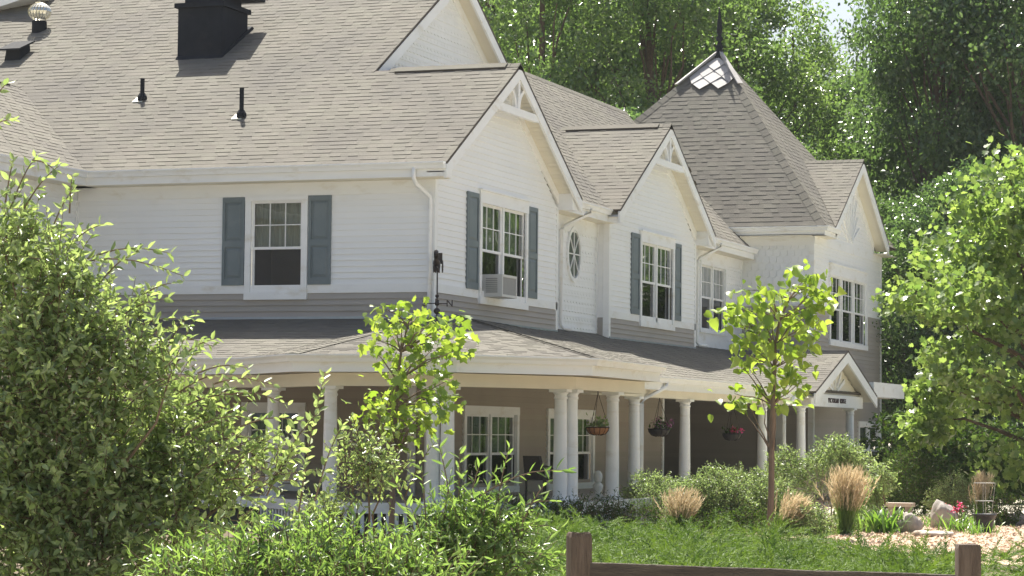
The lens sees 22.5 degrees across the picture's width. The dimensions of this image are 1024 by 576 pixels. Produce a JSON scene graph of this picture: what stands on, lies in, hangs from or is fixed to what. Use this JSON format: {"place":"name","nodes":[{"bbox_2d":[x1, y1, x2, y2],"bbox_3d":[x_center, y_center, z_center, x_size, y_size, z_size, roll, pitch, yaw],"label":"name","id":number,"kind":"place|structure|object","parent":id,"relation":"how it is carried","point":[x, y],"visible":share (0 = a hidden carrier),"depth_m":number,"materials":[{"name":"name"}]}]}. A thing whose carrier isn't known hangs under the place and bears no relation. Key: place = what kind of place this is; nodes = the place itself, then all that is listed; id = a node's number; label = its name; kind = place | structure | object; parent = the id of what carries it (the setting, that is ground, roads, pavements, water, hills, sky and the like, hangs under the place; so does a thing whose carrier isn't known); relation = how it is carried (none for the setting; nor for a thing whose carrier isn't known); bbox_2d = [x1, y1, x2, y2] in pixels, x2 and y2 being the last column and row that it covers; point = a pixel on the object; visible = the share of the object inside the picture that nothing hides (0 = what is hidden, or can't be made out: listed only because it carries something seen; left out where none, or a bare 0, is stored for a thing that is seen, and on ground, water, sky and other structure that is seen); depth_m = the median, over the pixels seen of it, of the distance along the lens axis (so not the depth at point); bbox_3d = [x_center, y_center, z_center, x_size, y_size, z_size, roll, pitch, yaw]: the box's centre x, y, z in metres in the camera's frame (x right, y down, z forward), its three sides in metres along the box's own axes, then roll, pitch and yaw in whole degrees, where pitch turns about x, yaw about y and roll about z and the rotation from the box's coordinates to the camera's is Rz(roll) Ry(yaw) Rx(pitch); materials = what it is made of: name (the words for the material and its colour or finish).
{"place":"outdoors","nodes":[
{"label":"outdoors","id":0,"kind":"place"},
{"bbox_2d":[0,518,1022,575],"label":"planting bed","id":1,"kind":"object","parent":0,"point":[225,535],"depth_m":40.19,"materials":[{"name":"soil"}]},
{"bbox_2d":[279,412,438,546],"bbox_3d":[-1.441,2.098,23.991,1.496,1.885,0.898,0,-3,4],"label":"sapling shrub","id":2,"kind":"object","parent":1,"relation":"on","point":[379,463],"visible":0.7,"depth_m":23.96,"materials":[{"name":"green plant"}]},
{"bbox_2d":[340,295,480,540],"bbox_3d":[-1.483,2.011,39.881,2.141,3.835,1.764,-1,-3,20],"label":"young tree","id":3,"kind":"object","parent":1,"relation":"on","point":[398,381],"visible":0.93,"depth_m":39.91,"materials":[{"name":"green plant"}]},
{"bbox_2d":[484,487,670,530],"bbox_3d":[1.103,3.849,42.243,3.274,1.178,1.617,1,-3,-11],"label":"creeping juniper","id":4,"kind":"object","parent":1,"relation":"on","point":[555,508],"visible":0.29,"depth_m":42.17,"materials":[{"name":"green plant"}]},
{"bbox_2d":[603,468,693,525],"bbox_3d":[2.828,4.076,48.514,2.147,1.453,1.772,3,-4,-32],"label":"garden shrub","id":5,"kind":"object","parent":1,"relation":"on","point":[657,485],"visible":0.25,"depth_m":47.99,"materials":[{"name":"green plant"}]},
{"bbox_2d":[652,486,706,528],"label":"reed grass","id":6,"kind":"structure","parent":1,"relation":"on","point":[679,502],"depth_m":44.01,"materials":[{"name":"beige plant"}]},
{"bbox_2d":[402,497,1023,575],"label":"grass","id":7,"kind":"structure","parent":1,"relation":"on","point":[692,545],"depth_m":31.22,"materials":[{"name":"green plant"}]},
{"bbox_2d":[695,500,776,534],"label":"garden shrub","id":8,"kind":"object","parent":1,"relation":"on","point":[739,516],"visible":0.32,"depth_m":44.29,"materials":[{"name":"green plant"}]},
{"bbox_2d":[657,460,817,528],"bbox_3d":[4.248,4.086,47.142,3.124,1.928,2.088,2,-4,-28],"label":"garden shrub","id":9,"kind":"object","parent":1,"relation":"on","point":[722,490],"visible":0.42,"depth_m":46.60,"materials":[{"name":"green plant"}]},
{"bbox_2d":[775,495,838,535],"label":"garden shrub","id":10,"kind":"object","parent":1,"relation":"on","point":[814,514],"visible":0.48,"depth_m":43.70,"materials":[{"name":"green plant"}]},
{"bbox_2d":[129,436,1023,535],"bbox_3d":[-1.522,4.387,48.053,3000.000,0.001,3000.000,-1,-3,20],"label":"ground","id":11,"kind":"structure","parent":0,"point":[827,496],"depth_m":64.13,"materials":[{"name":"beige gravel"}]},
{"bbox_2d":[0,78,346,575],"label":"foreground shrub","id":12,"kind":"object","parent":11,"relation":"on","point":[43,463],"visible":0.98,"depth_m":19.75,"materials":[{"name":"green plant"}]},
{"bbox_2d":[117,493,495,575],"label":"bright willow thicket","id":13,"kind":"object","parent":11,"relation":"on","point":[334,553],"visible":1,"depth_m":17.41,"materials":[{"name":"green plant"}]},
{"bbox_2d":[0,0,903,534],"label":"victorian house","id":14,"kind":"structure","parent":11,"relation":"on","point":[302,184],"depth_m":52.78,"materials":[{"name":"wood"}]},
{"bbox_2d":[124,401,187,483],"bbox_3d":[-6.927,3.058,50.197,1.406,1.680,0.260,-1,-3,20],"label":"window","id":15,"kind":"structure","parent":14,"relation":"in","point":[124,401],"depth_m":50.19,"materials":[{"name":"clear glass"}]},
{"bbox_2d":[240,402,305,490],"bbox_3d":[-4.536,3.034,49.311,1.346,1.680,0.260,-1,-3,20],"label":"window","id":16,"kind":"structure","parent":14,"relation":"in","point":[293,409],"depth_m":49.31,"materials":[{"name":"white glass"}]},
{"bbox_2d":[243,195,308,299],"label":"window","id":17,"kind":"structure","parent":14,"relation":"in","point":[276,234],"depth_m":49.56,"materials":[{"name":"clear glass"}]},
{"bbox_2d":[422,250,452,321],"bbox_3d":[-1.402,0.004,47.579,0.494,1.382,0.729,-1,-4,33],"label":"weather vane","id":18,"kind":"object","parent":14,"relation":"on","point":[438,260],"visible":0.83,"depth_m":47.59,"materials":[{"name":"brown metal"}]},
{"bbox_2d":[461,405,519,493],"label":"window","id":19,"kind":"structure","parent":14,"relation":"in","point":[486,430],"depth_m":51.11,"materials":[{"name":"clear glass"}]},
{"bbox_2d":[482,274,516,298],"bbox_3d":[-0.302,-0.028,51.065,0.540,0.440,0.852,-1,-3,20],"label":"window air conditioner","id":20,"kind":"object","parent":14,"relation":"attached to","point":[500,286],"depth_m":50.70,"materials":[{"name":"plastic"}]},
{"bbox_2d":[477,188,531,309],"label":"window","id":21,"kind":"structure","parent":14,"relation":"in","point":[501,235],"depth_m":51.96,"materials":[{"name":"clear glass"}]},
{"bbox_2d":[523,456,552,501],"bbox_3d":[0.545,3.341,45.074,0.570,0.800,0.540,3,-4,-40],"label":"porch chair","id":22,"kind":"object","parent":14,"relation":"on","point":[529,462],"visible":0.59,"depth_m":44.91,"materials":[{"name":"wicker"}]},
{"bbox_2d":[513,408,595,489],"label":"window","id":23,"kind":"structure","parent":14,"relation":"in","point":[583,436],"depth_m":56.47,"materials":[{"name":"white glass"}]},
{"bbox_2d":[566,226,581,281],"bbox_3d":[1.364,-0.745,56.693,0.050,1.230,0.928,-1,-3,20],"label":"oval window","id":24,"kind":"structure","parent":14,"relation":"in","point":[573,249],"depth_m":56.68,"materials":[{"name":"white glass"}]},
{"bbox_2d":[585,393,609,435],"bbox_3d":[1.526,2.215,45.600,0.466,0.793,0.479,-1,-3,20],"label":"hanging basket","id":25,"kind":"object","parent":14,"relation":"hanging from","point":[592,429],"visible":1,"depth_m":45.51,"materials":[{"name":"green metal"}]},
{"bbox_2d":[592,470,602,499],"bbox_3d":[1.568,3.599,47.062,0.200,0.530,0.200,-1,-3,20],"label":"garden statue","id":26,"kind":"object","parent":14,"relation":"on","point":[597,485],"visible":0.87,"depth_m":47.00,"materials":[{"name":"grey stone"}]},
{"bbox_2d":[638,229,677,330],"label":"window","id":27,"kind":"structure","parent":14,"relation":"in","point":[655,261],"depth_m":61.62,"materials":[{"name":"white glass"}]},
{"bbox_2d":[648,398,674,436],"bbox_3d":[3.054,2.671,53.237,0.488,0.812,0.504,3,-4,-31],"label":"hanging basket","id":28,"kind":"object","parent":14,"relation":"hanging from","point":[658,431],"visible":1,"depth_m":53.13,"materials":[{"name":"wicker"}]},
{"bbox_2d":[670,260,727,335],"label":"window","id":29,"kind":"structure","parent":14,"relation":"in","point":[711,282],"depth_m":67.19,"materials":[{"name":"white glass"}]},
{"bbox_2d":[722,403,744,440],"bbox_3d":[5.066,3.035,58.683,0.567,0.886,0.510,-1,-3,20],"label":"hanging basket","id":30,"kind":"object","parent":14,"relation":"hanging from","point":[729,435],"visible":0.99,"depth_m":58.56,"materials":[{"name":"wicker"}]},
{"bbox_2d":[828,262,869,350],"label":"window","id":31,"kind":"structure","parent":14,"relation":"in","point":[847,329],"depth_m":73.40,"materials":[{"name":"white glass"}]},
{"bbox_2d":[857,421,881,473],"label":"window","id":32,"kind":"structure","parent":14,"relation":"in","point":[861,424],"depth_m":75.37,"materials":[{"name":"white glass"}]},
{"bbox_2d":[365,434,576,575],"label":"willow shrub","id":33,"kind":"object","parent":11,"relation":"on","point":[494,544],"visible":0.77,"depth_m":21.91,"materials":[{"name":"green plant"}]},
{"bbox_2d":[479,0,593,89],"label":"background tree","id":34,"kind":"object","parent":11,"relation":"on","point":[486,2],"visible":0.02,"depth_m":90.73,"materials":[{"name":"green plant"}]},
{"bbox_2d":[501,0,613,67],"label":"background tree","id":35,"kind":"object","parent":11,"relation":"on","point":[536,5],"depth_m":109.69,"materials":[{"name":"green plant"}]},
{"bbox_2d":[481,0,664,286],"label":"background tree","id":36,"kind":"object","parent":11,"relation":"on","point":[543,72],"visible":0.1,"depth_m":84.17,"materials":[{"name":"green plant"}]},
{"bbox_2d":[522,95,643,296],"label":"understorey tree","id":37,"kind":"object","parent":11,"relation":"on","point":[634,115],"visible":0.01,"depth_m":78.84,"materials":[{"name":"green plant"}]},
{"bbox_2d":[479,1,686,97],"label":"background tree","id":38,"kind":"object","parent":11,"relation":"on","point":[565,20],"depth_m":110.42,"materials":[{"name":"green plant"}]},
{"bbox_2d":[507,0,729,109],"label":"background tree","id":39,"kind":"object","parent":11,"relation":"on","point":[688,67],"visible":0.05,"depth_m":89.94,"materials":[{"name":"green plant"}]},
{"bbox_2d":[527,0,782,113],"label":"background tree","id":40,"kind":"object","parent":11,"relation":"on","point":[649,46],"visible":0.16,"depth_m":84.78,"materials":[{"name":"green plant"}]},
{"bbox_2d":[606,6,775,83],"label":"background tree","id":41,"kind":"object","parent":11,"relation":"on","point":[698,50],"depth_m":111.73,"materials":[{"name":"green plant"}]},
{"bbox_2d":[614,0,812,137],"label":"background tree","id":42,"kind":"object","parent":11,"relation":"on","point":[765,98],"visible":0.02,"depth_m":94.19,"materials":[{"name":"green plant"}]},
{"bbox_2d":[623,0,854,159],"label":"background tree","id":43,"kind":"object","parent":11,"relation":"on","point":[801,75],"visible":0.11,"depth_m":91.15,"materials":[{"name":"green plant"}]},
{"bbox_2d":[749,30,794,121],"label":"background tree","id":44,"kind":"object","parent":11,"relation":"on","point":[771,45],"depth_m":115.27,"materials":[{"name":"green plant"}]},
{"bbox_2d":[566,532,980,575],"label":"rail fence","id":45,"kind":"object","parent":11,"relation":"on","point":[579,562],"visible":1,"depth_m":16.61,"materials":[{"name":"brown wood"}]},
{"bbox_2d":[763,443,818,499],"bbox_3d":[5.484,3.823,50.805,1.027,1.602,1.553,-2,-4,35],"label":"garden shrub","id":46,"kind":"object","parent":11,"relation":"on","point":[787,467],"visible":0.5,"depth_m":50.56,"materials":[{"name":"green plant"}]},
{"bbox_2d":[732,0,881,202],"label":"background tree","id":47,"kind":"object","parent":11,"relation":"on","point":[816,47],"visible":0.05,"depth_m":98.42,"materials":[{"name":"green plant"}]},
{"bbox_2d":[782,121,840,160],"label":"understorey tree","id":48,"kind":"object","parent":11,"relation":"on","point":[807,146],"depth_m":81.70,"materials":[{"name":"green plant"}]},
{"bbox_2d":[778,78,919,401],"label":"background tree","id":49,"kind":"object","parent":11,"relation":"on","point":[840,89],"visible":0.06,"depth_m":99.78,"materials":[{"name":"green plant"}]},
{"bbox_2d":[816,21,928,364],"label":"background tree","id":50,"kind":"object","parent":11,"relation":"on","point":[847,75],"visible":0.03,"depth_m":104.28,"materials":[{"name":"green plant"}]},
{"bbox_2d":[830,0,1022,469],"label":"background tree","id":51,"kind":"object","parent":11,"relation":"on","point":[905,183],"visible":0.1,"depth_m":91.30,"materials":[{"name":"green plant"}]},
{"bbox_2d":[864,194,991,468],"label":"understorey tree","id":52,"kind":"object","parent":11,"relation":"on","point":[883,208],"visible":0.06,"depth_m":79.75,"materials":[{"name":"green plant"}]},
{"bbox_2d":[832,0,1023,402],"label":"background tree","id":53,"kind":"object","parent":11,"relation":"on","point":[892,78],"visible":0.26,"depth_m":87.77,"materials":[{"name":"green plant"}]},
{"bbox_2d":[840,0,1023,440],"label":"background tree","id":54,"kind":"object","parent":11,"relation":"on","point":[870,165],"visible":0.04,"depth_m":92.65,"materials":[{"name":"green plant"}]},
{"bbox_2d":[858,400,1023,503],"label":"hedge","id":55,"kind":"object","parent":11,"relation":"on","point":[948,456],"visible":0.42,"depth_m":66.42,"materials":[{"name":"green plant"}]},
{"bbox_2d":[864,170,1023,481],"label":"understorey tree","id":56,"kind":"object","parent":11,"relation":"on","point":[927,205],"visible":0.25,"depth_m":77.53,"materials":[{"name":"green plant"}]},
{"bbox_2d":[882,156,1023,446],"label":"understorey tree","id":57,"kind":"object","parent":11,"relation":"on","point":[982,183],"visible":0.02,"depth_m":79.88,"materials":[{"name":"green plant"}]},
{"bbox_2d":[886,0,1023,377],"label":"background tree","id":58,"kind":"object","parent":11,"relation":"on","point":[1012,14],"visible":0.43,"depth_m":85.94,"materials":[{"name":"green plant"}]},
{"bbox_2d":[934,241,1023,495],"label":"understorey tree","id":59,"kind":"object","parent":11,"relation":"on","point":[1013,421],"visible":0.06,"depth_m":75.47,"materials":[{"name":"green plant"}]},
{"bbox_2d":[251,0,915,284],"label":"sky","id":60,"kind":"structure","parent":0,"point":[842,9],"materials":[{"name":"white"}]},
{"bbox_2d":[774,488,814,534],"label":"reed grass","id":61,"kind":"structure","parent":0,"point":[788,510],"depth_m":43.77,"materials":[{"name":"beige plant"}]},
{"bbox_2d":[814,463,881,534],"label":"reed grass","id":62,"kind":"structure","parent":0,"point":[848,498],"depth_m":44.22,"materials":[{"name":"beige plant"}]},
{"bbox_2d":[699,514,1023,564],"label":"mulch path","id":63,"kind":"structure","parent":0,"point":[965,540],"depth_m":42.72,"materials":[{"name":"brown wood"}]},
{"bbox_2d":[703,259,846,532],"bbox_3d":[4.414,1.849,43.743,2.248,4.721,1.891,1,-3,-11],"label":"young tree","id":64,"kind":"object","parent":63,"relation":"on","point":[767,347],"visible":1,"depth_m":43.65,"materials":[{"name":"green plant"}]},
{"bbox_2d":[789,461,839,522],"bbox_3d":[5.838,4.096,48.243,1.517,1.753,2.020,-1,-3,20],"label":"twiggy shrub","id":65,"kind":"object","parent":63,"relation":"on","point":[824,488],"visible":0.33,"depth_m":48.21,"materials":[{"name":"green plant"}]},
{"bbox_2d":[795,431,879,516],"bbox_3d":[6.295,3.661,49.867,1.814,1.840,1.799,-1,-3,20],"label":"garden shrub","id":66,"kind":"object","parent":63,"relation":"on","point":[843,453],"visible":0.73,"depth_m":49.60,"materials":[{"name":"green plant"}]},
{"bbox_2d":[832,459,902,531],"bbox_3d":[6.437,3.910,46.427,1.358,1.682,1.758,-1,-3,20],"label":"garden shrub","id":67,"kind":"object","parent":63,"relation":"on","point":[875,499],"visible":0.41,"depth_m":46.16,"materials":[{"name":"green plant"}]},
{"bbox_2d":[856,505,917,533],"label":"daylily clump","id":68,"kind":"object","parent":63,"relation":"on","point":[883,522],"visible":0.87,"depth_m":45.26,"materials":[{"name":"green plant"}]},
{"bbox_2d":[885,502,914,517],"bbox_3d":[7.670,4.446,50.904,0.540,0.400,0.320,-1,-3,20],"label":"garden bench","id":69,"kind":"object","parent":63,"relation":"on","point":[907,506],"visible":0.45,"depth_m":50.78,"materials":[{"name":"beige stone"}]},
{"bbox_2d":[897,512,923,532],"bbox_3d":[7.032,4.194,45.502,0.492,0.473,0.385,-2,-4,36],"label":"boulder","id":70,"kind":"object","parent":63,"relation":"on","point":[914,523],"visible":0.69,"depth_m":45.37,"materials":[{"name":"grey stone"}]},
{"bbox_2d":[873,444,950,514],"bbox_3d":[8.578,4.259,55.995,1.889,1.730,2.472,-1,-3,20],"label":"garden shrub","id":71,"kind":"object","parent":63,"relation":"on","point":[915,493],"visible":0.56,"depth_m":55.48,"materials":[{"name":"green plant"}]},
{"bbox_2d":[911,530,953,536],"bbox_3d":[7.164,4.213,43.971,0.726,0.161,0.605,-1,-3,20],"label":"flat stone","id":72,"kind":"object","parent":63,"relation":"on","point":[932,533],"visible":0.59,"depth_m":43.84,"materials":[{"name":"beige stone"}]},
{"bbox_2d":[915,503,958,526],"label":"daylily clump","id":73,"kind":"object","parent":63,"relation":"on","point":[925,522],"visible":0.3,"depth_m":48.40,"materials":[{"name":"green plant"}]},
{"bbox_2d":[930,499,957,528],"bbox_3d":[8.050,4.294,47.999,0.521,0.712,0.425,-1,-3,20],"label":"boulder","id":74,"kind":"object","parent":63,"relation":"on","point":[939,508],"visible":0.61,"depth_m":47.90,"materials":[{"name":"grey stone"}]},
{"bbox_2d":[869,129,1023,499],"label":"maple tree","id":75,"kind":"object","parent":63,"relation":"on","point":[979,276],"visible":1,"depth_m":54.28,"materials":[{"name":"green plant"}]},
{"bbox_2d":[920,466,973,518],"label":"garden shrub","id":76,"kind":"object","parent":63,"relation":"on","point":[949,496],"visible":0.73,"depth_m":51.65,"materials":[{"name":"green plant"}]},
{"bbox_2d":[932,500,977,531],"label":"flowering plant","id":77,"kind":"object","parent":63,"relation":"on","point":[956,523],"visible":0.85,"depth_m":46.34,"materials":[{"name":"green plant"}]},
{"bbox_2d":[960,520,1005,534],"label":"daylily clump","id":78,"kind":"object","parent":63,"relation":"on","point":[973,530],"visible":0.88,"depth_m":45.06,"materials":[{"name":"green plant"}]},
{"bbox_2d":[972,513,996,532],"bbox_3d":[8.476,4.220,46.203,0.430,0.340,0.430,-1,-3,20],"label":"planter pot","id":79,"kind":"object","parent":63,"relation":"on","point":[984,518],"visible":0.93,"depth_m":46.06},
{"bbox_2d":[974,484,994,513],"bbox_3d":[8.481,3.806,46.226,0.389,0.631,0.389,-1,-3,20],"label":"tomato cage","id":80,"kind":"object","parent":79,"relation":"on","point":[985,500],"visible":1,"depth_m":46.22,"materials":[{"name":"metal"}]},
{"bbox_2d":[972,485,1023,526],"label":"garden shrub","id":81,"kind":"object","parent":63,"relation":"on","point":[999,520],"visible":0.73,"depth_m":49.57,"materials":[{"name":"green plant"}]},
{"bbox_2d":[1001,511,1023,524],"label":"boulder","id":82,"kind":"object","parent":63,"relation":"on","point":[1021,521],"visible":0.34,"depth_m":49.83,"materials":[{"name":"grey stone"}]},
{"bbox_2d":[968,471,993,517],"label":"reed grass","id":83,"kind":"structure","parent":0,"point":[981,480],"depth_m":50.86,"materials":[{"name":"beige plant"}]}
]}

